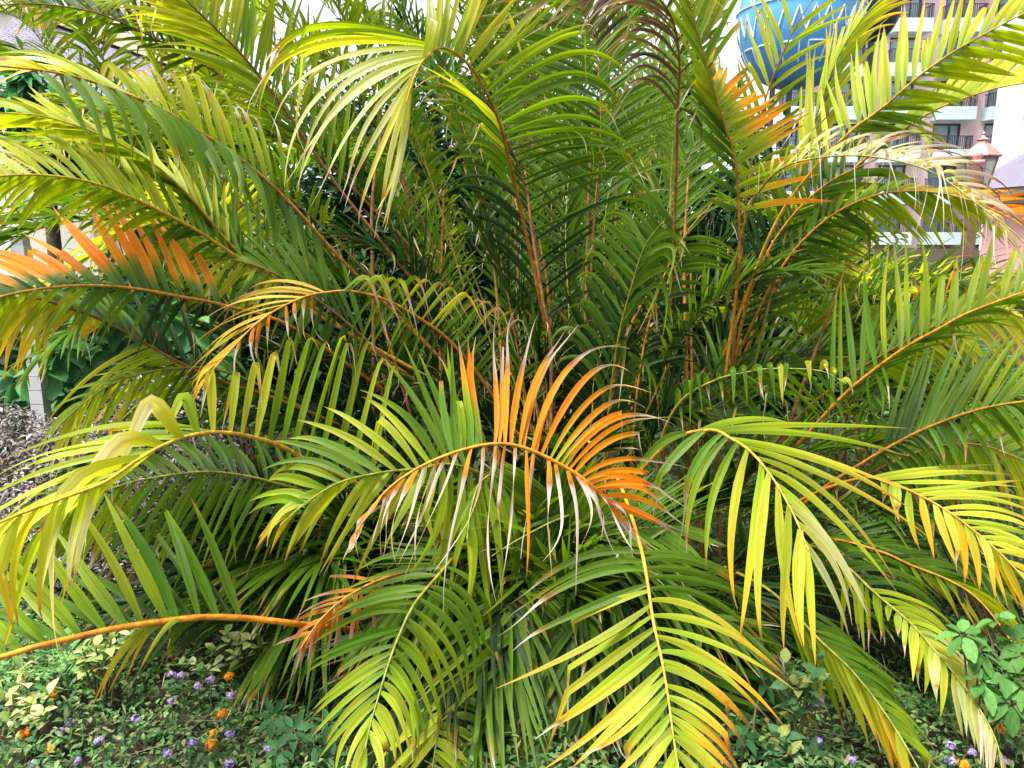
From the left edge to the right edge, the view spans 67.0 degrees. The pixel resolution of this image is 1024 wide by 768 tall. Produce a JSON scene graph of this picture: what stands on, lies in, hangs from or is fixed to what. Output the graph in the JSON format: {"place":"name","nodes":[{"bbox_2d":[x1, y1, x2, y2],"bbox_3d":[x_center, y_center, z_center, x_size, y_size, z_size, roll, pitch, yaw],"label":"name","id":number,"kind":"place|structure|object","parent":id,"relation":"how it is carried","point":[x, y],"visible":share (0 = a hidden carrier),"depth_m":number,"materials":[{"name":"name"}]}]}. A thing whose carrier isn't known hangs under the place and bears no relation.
{"place":"outdoors","nodes":[
{"label":"outdoors","id":0,"kind":"place"},
{"bbox_2d":[0,1,16,276],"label":"white building","id":1,"kind":"structure","parent":0,"point":[5,20],"depth_m":13.38,"materials":[{"name":"white paint"}]},
{"bbox_2d":[0,3,272,345],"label":"cream house","id":2,"kind":"structure","parent":0,"point":[11,28],"depth_m":10.04,"materials":[{"name":"beige paint"}]},
{"bbox_2d":[54,0,738,224],"label":"sky","id":3,"kind":"structure","parent":0,"point":[729,56],"materials":[{"name":"white"}]},
{"bbox_2d":[0,229,1023,767],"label":"ground","id":4,"kind":"structure","parent":0,"point":[936,255],"depth_m":2.75,"materials":[{"name":"green plant"}]},
{"bbox_2d":[3,703,16,733],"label":"lantana flower","id":5,"kind":"object","parent":4,"relation":"on","point":[9,706],"visible":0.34,"depth_m":2.39,"materials":[{"name":"purple plant"}]},
{"bbox_2d":[18,727,36,767],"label":"lantana flower","id":6,"kind":"object","parent":4,"relation":"on","point":[24,734],"visible":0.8,"depth_m":2.27,"materials":[{"name":"orange plant"}]},
{"bbox_2d":[0,655,59,767],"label":"variegated shrub","id":7,"kind":"object","parent":4,"relation":"on","point":[39,710],"visible":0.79,"depth_m":2.33,"materials":[{"name":"green plant"}]},
{"bbox_2d":[10,236,52,476],"bbox_3d":[-2.509,0.004,4.097,0.068,1.544,0.068,0,12,0],"label":"white post","id":8,"kind":"object","parent":4,"relation":"on","point":[40,403],"visible":0.21,"depth_m":4.07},
{"bbox_2d":[28,757,39,767],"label":"lantana flower","id":9,"kind":"object","parent":4,"relation":"on","point":[29,763],"visible":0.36,"depth_m":2.18,"materials":[{"name":"purple plant"}]},
{"bbox_2d":[0,35,86,274],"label":"tree","id":10,"kind":"object","parent":4,"relation":"on","point":[17,85],"visible":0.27,"depth_m":6.19,"materials":[{"name":"green plant"}]},
{"bbox_2d":[41,744,56,763],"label":"lantana flower","id":11,"kind":"object","parent":4,"relation":"on","point":[50,749],"visible":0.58,"depth_m":2.22,"materials":[{"name":"yellow plant"}]},
{"bbox_2d":[47,690,65,734],"bbox_3d":[-1.441,1.046,2.448,0.060,0.166,0.041,0,12,0],"label":"lantana flower","id":12,"kind":"object","parent":4,"relation":"on","point":[53,696],"visible":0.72,"depth_m":2.44,"materials":[{"name":"orange plant"}]},
{"bbox_2d":[0,627,120,699],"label":"variegated shrub","id":13,"kind":"object","parent":4,"relation":"on","point":[58,664],"visible":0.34,"depth_m":2.63,"materials":[{"name":"green plant"}]},
{"bbox_2d":[52,727,69,767],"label":"lantana flower","id":14,"kind":"object","parent":4,"relation":"on","point":[60,730],"visible":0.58,"depth_m":2.30,"materials":[{"name":"green plant"}]},
{"bbox_2d":[64,718,84,752],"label":"lantana flower","id":15,"kind":"object","parent":4,"relation":"on","point":[73,722],"visible":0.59,"depth_m":2.35,"materials":[{"name":"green plant"}]},
{"bbox_2d":[72,757,82,767],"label":"lantana flower","id":16,"kind":"object","parent":4,"relation":"on","point":[77,760],"visible":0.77,"depth_m":2.19,"materials":[{"name":"purple plant"}]},
{"bbox_2d":[90,667,111,702],"bbox_3d":[-1.356,1.013,2.559,0.059,0.186,0.059,0,12,0],"label":"lantana flower","id":17,"kind":"object","parent":4,"relation":"on","point":[94,670],"visible":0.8,"depth_m":2.53,"materials":[{"name":"orange plant"}]},
{"bbox_2d":[68,629,135,720],"bbox_3d":[-1.349,0.949,2.535,0.204,0.324,0.124,0,12,0],"label":"variegated shrub","id":18,"kind":"object","parent":4,"relation":"on","point":[106,656],"visible":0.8,"depth_m":2.52,"materials":[{"name":"green plant"}]},
{"bbox_2d":[94,736,114,767],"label":"lantana flower","id":19,"kind":"object","parent":4,"relation":"on","point":[99,740],"visible":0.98,"depth_m":2.26,"materials":[{"name":"purple plant"}]},
{"bbox_2d":[0,249,214,428],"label":"hedge bush","id":20,"kind":"object","parent":4,"relation":"on","point":[108,255],"visible":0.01,"depth_m":6.26,"materials":[{"name":"green plant"}]},
{"bbox_2d":[0,396,227,599],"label":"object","id":21,"kind":"object","parent":4,"relation":"on","point":[16,441],"visible":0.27,"depth_m":3.35,"materials":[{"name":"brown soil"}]},
{"bbox_2d":[0,275,260,485],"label":"climbing vine","id":22,"kind":"object","parent":4,"relation":"on","point":[113,343],"visible":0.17,"depth_m":4.23,"materials":[{"name":"green plant"}]},
{"bbox_2d":[128,714,141,750],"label":"lantana flower","id":23,"kind":"object","parent":4,"relation":"on","point":[135,720],"visible":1,"depth_m":2.35,"materials":[{"name":"purple plant"}]},
{"bbox_2d":[69,86,215,361],"bbox_3d":[-3.010,-1.093,6.653,1.238,2.871,0.997,0,12,0],"label":"tree","id":24,"kind":"object","parent":4,"relation":"on","point":[166,165],"depth_m":6.34,"materials":[{"name":"green plant"}]},
{"bbox_2d":[58,371,250,544],"bbox_3d":[-1.621,0.443,3.507,0.777,0.927,0.937,-10,15,-40],"label":"withered shrub","id":25,"kind":"object","parent":4,"relation":"on","point":[178,449],"visible":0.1,"depth_m":3.42,"materials":[{"name":"brown plant"}]},
{"bbox_2d":[158,749,176,767],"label":"lantana flower","id":26,"kind":"object","parent":4,"relation":"on","point":[167,753],"visible":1,"depth_m":2.21,"materials":[{"name":"purple plant"}]},
{"bbox_2d":[163,696,181,734],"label":"lantana flower","id":27,"kind":"object","parent":4,"relation":"on","point":[170,700],"visible":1,"depth_m":2.42,"materials":[{"name":"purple plant"}]},
{"bbox_2d":[166,670,185,695],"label":"lantana flower","id":28,"kind":"object","parent":4,"relation":"on","point":[170,674],"visible":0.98,"depth_m":2.57,"materials":[{"name":"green plant"}]},
{"bbox_2d":[176,672,191,714],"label":"lantana flower","id":29,"kind":"object","parent":4,"relation":"on","point":[180,675],"visible":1,"depth_m":2.54,"materials":[{"name":"green plant"}]},
{"bbox_2d":[184,738,205,766],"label":"lantana flower","id":30,"kind":"object","parent":4,"relation":"on","point":[193,743],"visible":0.99,"depth_m":2.27,"materials":[{"name":"purple plant"}]},
{"bbox_2d":[0,0,395,489],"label":"areca palm","id":31,"kind":"object","parent":4,"relation":"on","point":[87,36],"visible":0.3,"depth_m":4.38,"materials":[{"name":"green plant"}]},
{"bbox_2d":[190,682,206,724],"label":"lantana flower","id":32,"kind":"object","parent":4,"relation":"on","point":[197,685],"visible":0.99,"depth_m":2.49,"materials":[{"name":"green plant"}]},
{"bbox_2d":[201,675,218,723],"bbox_3d":[-0.979,1.031,2.507,0.056,0.172,0.064,-11,16,-44],"label":"lantana flower","id":33,"kind":"object","parent":4,"relation":"on","point":[212,694],"visible":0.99,"depth_m":2.50,"materials":[{"name":"green plant"}]},
{"bbox_2d":[202,729,224,767],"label":"lantana flower","id":34,"kind":"object","parent":4,"relation":"on","point":[212,732],"visible":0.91,"depth_m":2.28,"materials":[{"name":"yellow plant"}]},
{"bbox_2d":[204,739,225,766],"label":"lantana flower","id":35,"kind":"object","parent":4,"relation":"on","point":[211,743],"visible":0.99,"depth_m":2.25,"materials":[{"name":"orange plant"}]},
{"bbox_2d":[168,624,267,702],"bbox_3d":[-0.982,0.959,2.622,0.327,0.274,0.121,-4,12,-18],"label":"variegated shrub","id":36,"kind":"object","parent":4,"relation":"on","point":[236,652],"visible":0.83,"depth_m":2.62,"materials":[{"name":"green plant"}]},
{"bbox_2d":[215,708,228,742],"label":"lantana flower","id":37,"kind":"object","parent":4,"relation":"on","point":[222,713],"visible":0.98,"depth_m":2.36,"materials":[{"name":"orange plant"}]},
{"bbox_2d":[218,691,235,733],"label":"lantana flower","id":38,"kind":"object","parent":4,"relation":"on","point":[230,696],"visible":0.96,"depth_m":2.45,"materials":[{"name":"purple plant"}]},
{"bbox_2d":[224,759,234,767],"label":"lantana flower","id":39,"kind":"object","parent":4,"relation":"on","point":[227,763],"visible":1,"depth_m":2.18,"materials":[{"name":"purple plant"}]},
{"bbox_2d":[222,672,239,705],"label":"lantana flower","id":40,"kind":"object","parent":4,"relation":"on","point":[227,676],"visible":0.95,"depth_m":2.54,"materials":[{"name":"orange plant"}]},
{"bbox_2d":[225,729,241,766],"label":"lantana flower","id":41,"kind":"object","parent":4,"relation":"on","point":[229,734],"visible":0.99,"depth_m":2.29,"materials":[{"name":"purple plant"}]},
{"bbox_2d":[259,681,276,709],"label":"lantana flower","id":42,"kind":"object","parent":4,"relation":"on","point":[262,692],"visible":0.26,"depth_m":2.51,"materials":[{"name":"green plant"}]},
{"bbox_2d":[264,745,274,767],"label":"lantana flower","id":43,"kind":"object","parent":4,"relation":"on","point":[267,748],"visible":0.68,"depth_m":2.22,"materials":[{"name":"purple plant"}]},
{"bbox_2d":[102,423,466,749],"bbox_3d":[-0.747,0.669,2.818,1.584,1.011,1.274,0,12,0],"label":"areca palm","id":44,"kind":"object","parent":4,"relation":"on","point":[279,578],"visible":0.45,"depth_m":2.68,"materials":[{"name":"green plant"}]},
{"bbox_2d":[251,698,352,767],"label":"umbrella plant","id":45,"kind":"object","parent":4,"relation":"on","point":[287,739],"visible":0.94,"depth_m":2.19,"materials":[{"name":"green plant"}]},
{"bbox_2d":[169,12,494,421],"bbox_3d":[-1.452,-1.270,6.364,2.873,3.337,1.693,0,12,0],"label":"tree","id":46,"kind":"object","parent":4,"relation":"on","point":[338,199],"visible":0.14,"depth_m":6.21,"materials":[{"name":"green plant"}]},
{"bbox_2d":[326,98,494,298],"bbox_3d":[-1.565,-3.189,13.928,3.805,4.051,2.472,0,12,0],"label":"tree","id":47,"kind":"object","parent":4,"relation":"on","point":[365,115],"visible":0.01,"depth_m":13.64,"materials":[{"name":"green plant"}]},
{"bbox_2d":[220,0,701,486],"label":"areca palm","id":48,"kind":"object","parent":4,"relation":"on","point":[401,7],"visible":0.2,"depth_m":4.99,"materials":[{"name":"green plant"}]},
{"bbox_2d":[0,0,1023,767],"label":"areca palm","id":49,"kind":"object","parent":4,"relation":"on","point":[632,282],"visible":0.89,"depth_m":2.61,"materials":[{"name":"green plant"}]},
{"bbox_2d":[0,334,1023,767],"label":"ground cover","id":50,"kind":"object","parent":4,"relation":"on","point":[830,758],"visible":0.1,"depth_m":2.50,"materials":[{"name":"green plant"}]},
{"bbox_2d":[290,437,797,767],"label":"areca palm","id":51,"kind":"object","parent":4,"relation":"on","point":[545,688],"visible":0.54,"depth_m":2.38,"materials":[{"name":"green plant"}]},
{"bbox_2d":[361,32,736,438],"bbox_3d":[0.276,-1.162,6.217,2.885,3.183,2.082,0,12,0],"label":"tree","id":52,"kind":"object","parent":4,"relation":"on","point":[483,280],"visible":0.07,"depth_m":5.83,"materials":[{"name":"green plant"}]},
{"bbox_2d":[591,63,765,216],"bbox_3d":[2.966,-3.763,14.763,3.915,4.839,2.250,2,12,10],"label":"tree","id":53,"kind":"object","parent":4,"relation":"on","point":[689,102],"visible":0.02,"depth_m":14.53,"materials":[{"name":"green plant"}]},
{"bbox_2d":[622,105,850,417],"bbox_3d":[1.949,-0.893,6.422,2.158,2.662,1.297,4,12,17],"label":"tree","id":54,"kind":"object","parent":4,"relation":"on","point":[734,245],"visible":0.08,"depth_m":6.21,"materials":[{"name":"green plant"}]},
{"bbox_2d":[708,669,831,767],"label":"umbrella plant","id":55,"kind":"object","parent":4,"relation":"on","point":[743,730],"visible":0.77,"depth_m":2.20,"materials":[{"name":"green plant"}]},
{"bbox_2d":[766,646,834,767],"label":"variegated shrub","id":56,"kind":"object","parent":4,"relation":"on","point":[815,678],"visible":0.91,"depth_m":2.25,"materials":[{"name":"green plant"}]},
{"bbox_2d":[736,0,867,239],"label":"blue globe sculpture","id":57,"kind":"object","parent":4,"relation":"on","point":[747,13],"visible":0.45,"depth_m":23.98,"materials":[{"name":"glass"}]},
{"bbox_2d":[808,699,823,736],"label":"lantana flower","id":58,"kind":"object","parent":4,"relation":"on","point":[814,715],"visible":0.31,"depth_m":2.40,"materials":[{"name":"green plant"}]},
{"bbox_2d":[810,736,826,755],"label":"lantana flower","id":59,"kind":"object","parent":4,"relation":"on","point":[819,740],"visible":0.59,"depth_m":2.24,"materials":[{"name":"purple plant"}]},
{"bbox_2d":[841,755,860,767],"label":"lantana flower","id":60,"kind":"object","parent":4,"relation":"on","point":[852,759],"visible":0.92,"depth_m":2.18,"materials":[{"name":"purple plant"}]},
{"bbox_2d":[682,157,1023,510],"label":"areca palm","id":61,"kind":"object","parent":4,"relation":"on","point":[855,410],"visible":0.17,"depth_m":4.38,"materials":[{"name":"green plant"}]},
{"bbox_2d":[736,0,1007,247],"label":"pink hotel","id":62,"kind":"structure","parent":4,"relation":"on","point":[966,125],"depth_m":53.31,"materials":[{"name":"paint"}]},
{"bbox_2d":[780,124,798,148],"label":"window","id":63,"kind":"structure","parent":62,"relation":"in","point":[796,132],"depth_m":53.92,"materials":[{"name":"glass"}]},
{"bbox_2d":[778,166,801,190],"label":"window","id":64,"kind":"structure","parent":62,"relation":"in","point":[787,176],"depth_m":54.49,"materials":[{"name":"glass"}]},
{"bbox_2d":[784,89,805,105],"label":"window","id":65,"kind":"structure","parent":62,"relation":"in","point":[795,94],"depth_m":53.41,"materials":[{"name":"glass"}]},
{"bbox_2d":[829,165,853,185],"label":"window","id":66,"kind":"structure","parent":62,"relation":"in","point":[838,166],"depth_m":54.41,"materials":[{"name":"glass"}]},
{"bbox_2d":[834,81,852,105],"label":"window","id":67,"kind":"structure","parent":62,"relation":"in","point":[847,87],"depth_m":53.34,"materials":[{"name":"glass"}]},
{"bbox_2d":[829,124,857,148],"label":"window","id":68,"kind":"structure","parent":62,"relation":"in","point":[837,129],"depth_m":53.89,"materials":[{"name":"glass"}]},
{"bbox_2d":[850,44,865,61],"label":"window","id":69,"kind":"structure","parent":62,"relation":"in","point":[859,53],"depth_m":52.85,"materials":[{"name":"glass"}]},
{"bbox_2d":[875,207,899,231],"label":"window","id":70,"kind":"structure","parent":62,"relation":"in","point":[891,227],"depth_m":55.15,"materials":[{"name":"glass"}]},
{"bbox_2d":[878,165,905,189],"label":"window","id":71,"kind":"structure","parent":62,"relation":"in","point":[901,168],"depth_m":54.37,"materials":[{"name":"glass"}]},
{"bbox_2d":[881,124,908,148],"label":"window","id":72,"kind":"structure","parent":62,"relation":"in","point":[889,144],"depth_m":54.03,"materials":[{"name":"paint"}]},
{"bbox_2d":[887,81,913,101],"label":"window","id":73,"kind":"structure","parent":62,"relation":"in","point":[893,82],"depth_m":53.32,"materials":[{"name":"glass"}]},
{"bbox_2d":[889,38,914,61],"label":"window","id":74,"kind":"structure","parent":62,"relation":"in","point":[893,44],"depth_m":52.76,"materials":[{"name":"glass"}]},
{"bbox_2d":[899,0,921,17],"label":"window","id":75,"kind":"structure","parent":62,"relation":"in","point":[910,1],"depth_m":52.27,"materials":[{"name":"glass"}]},
{"bbox_2d":[923,206,951,231],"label":"window","id":76,"kind":"structure","parent":62,"relation":"in","point":[929,217],"depth_m":55.16,"materials":[{"name":"glass"}]},
{"bbox_2d":[927,165,955,187],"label":"window","id":77,"kind":"structure","parent":62,"relation":"in","point":[945,167],"depth_m":54.48,"materials":[{"name":"glass"}]},
{"bbox_2d":[933,124,960,148],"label":"window","id":78,"kind":"structure","parent":62,"relation":"in","point":[947,129],"depth_m":53.88,"materials":[{"name":"glass"}]},
{"bbox_2d":[937,81,963,105],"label":"window","id":79,"kind":"structure","parent":62,"relation":"in","point":[938,81],"depth_m":53.42,"materials":[{"name":"glass"}]},
{"bbox_2d":[941,38,969,61],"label":"window","id":80,"kind":"structure","parent":62,"relation":"in","point":[955,46],"depth_m":52.81,"materials":[{"name":"glass"}]},
{"bbox_2d":[945,0,974,17],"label":"window","id":81,"kind":"structure","parent":62,"relation":"in","point":[947,1],"depth_m":52.24,"materials":[{"name":"glass"}]},
{"bbox_2d":[984,124,993,143],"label":"window","id":82,"kind":"structure","parent":62,"relation":"in","point":[988,128],"depth_m":53.87,"materials":[{"name":"glass"}]},
{"bbox_2d":[987,86,997,106],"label":"window","id":83,"kind":"structure","parent":62,"relation":"in","point":[996,90],"depth_m":53.42,"materials":[{"name":"paint"}]},
{"bbox_2d":[998,0,1007,16],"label":"window","id":84,"kind":"structure","parent":62,"relation":"in","point":[1001,1],"depth_m":52.21,"materials":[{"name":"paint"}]},
{"bbox_2d":[758,231,1023,423],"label":"hedge bush","id":85,"kind":"object","parent":4,"relation":"on","point":[837,390],"visible":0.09,"depth_m":6.39,"materials":[{"name":"green plant"}]},
{"bbox_2d":[877,584,981,630],"bbox_3d":[1.721,1.032,3.138,0.485,0.558,0.463,0,12,0],"label":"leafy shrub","id":86,"kind":"object","parent":4,"relation":"on","point":[932,599],"visible":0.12,"depth_m":3.15,"materials":[{"name":"green plant"}]},
{"bbox_2d":[939,755,956,767],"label":"lantana flower","id":87,"kind":"object","parent":4,"relation":"on","point":[949,760],"visible":1,"depth_m":2.21,"materials":[{"name":"purple plant"}]},
{"bbox_2d":[941,741,960,766],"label":"lantana flower","id":88,"kind":"object","parent":4,"relation":"on","point":[950,745],"visible":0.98,"depth_m":2.23,"materials":[{"name":"purple plant"}]},
{"bbox_2d":[954,758,970,767],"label":"lantana flower","id":89,"kind":"object","parent":4,"relation":"on","point":[962,764],"visible":0.98,"depth_m":2.17,"materials":[{"name":"yellow plant"}]},
{"bbox_2d":[916,487,1020,622],"bbox_3d":[1.870,0.706,3.156,0.559,0.554,0.348,0,12,0],"label":"leafy shrub","id":90,"kind":"object","parent":4,"relation":"on","point":[983,502],"visible":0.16,"depth_m":3.17,"materials":[{"name":"green plant"}]},
{"bbox_2d":[958,150,984,312],"bbox_3d":[5.146,-1.402,8.780,0.160,2.415,0.156,0,12,0],"label":"lamp post","id":91,"kind":"object","parent":4,"relation":"on","point":[977,156],"visible":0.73,"depth_m":8.65,"materials":[{"name":"metal"}]},
{"bbox_2d":[966,747,985,767],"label":"lantana flower","id":92,"kind":"object","parent":4,"relation":"on","point":[973,752],"visible":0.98,"depth_m":2.21,"materials":[{"name":"purple plant"}]},
{"bbox_2d":[935,611,1023,767],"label":"umbrella plant","id":93,"kind":"object","parent":4,"relation":"on","point":[1002,692],"visible":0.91,"depth_m":2.19,"materials":[{"name":"green plant"}]},
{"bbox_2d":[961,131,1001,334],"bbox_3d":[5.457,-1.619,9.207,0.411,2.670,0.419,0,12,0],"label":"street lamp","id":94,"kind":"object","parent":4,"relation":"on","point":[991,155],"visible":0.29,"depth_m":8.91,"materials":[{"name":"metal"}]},
{"bbox_2d":[965,154,1023,299],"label":"pavilion","id":95,"kind":"structure","parent":4,"relation":"on","point":[1009,175],"depth_m":15.86,"materials":[{"name":"paint"}]},
{"bbox_2d":[993,723,1004,752],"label":"lantana flower","id":96,"kind":"object","parent":4,"relation":"on","point":[1001,728],"visible":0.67,"depth_m":2.28,"materials":[{"name":"orange plant"}]},
{"bbox_2d":[995,756,1008,767],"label":"lantana flower","id":97,"kind":"object","parent":4,"relation":"on","point":[1005,760],"visible":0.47,"depth_m":2.19,"materials":[{"name":"purple plant"}]},
{"bbox_2d":[855,0,903,215],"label":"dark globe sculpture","id":98,"kind":"object","parent":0,"point":[893,19],"visible":0.3,"depth_m":27.95,"materials":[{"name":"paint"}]},
{"bbox_2d":[979,0,1023,249],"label":"beige tower","id":99,"kind":"structure","parent":0,"point":[1007,142],"depth_m":48.08,"materials":[{"name":"beige paint"}]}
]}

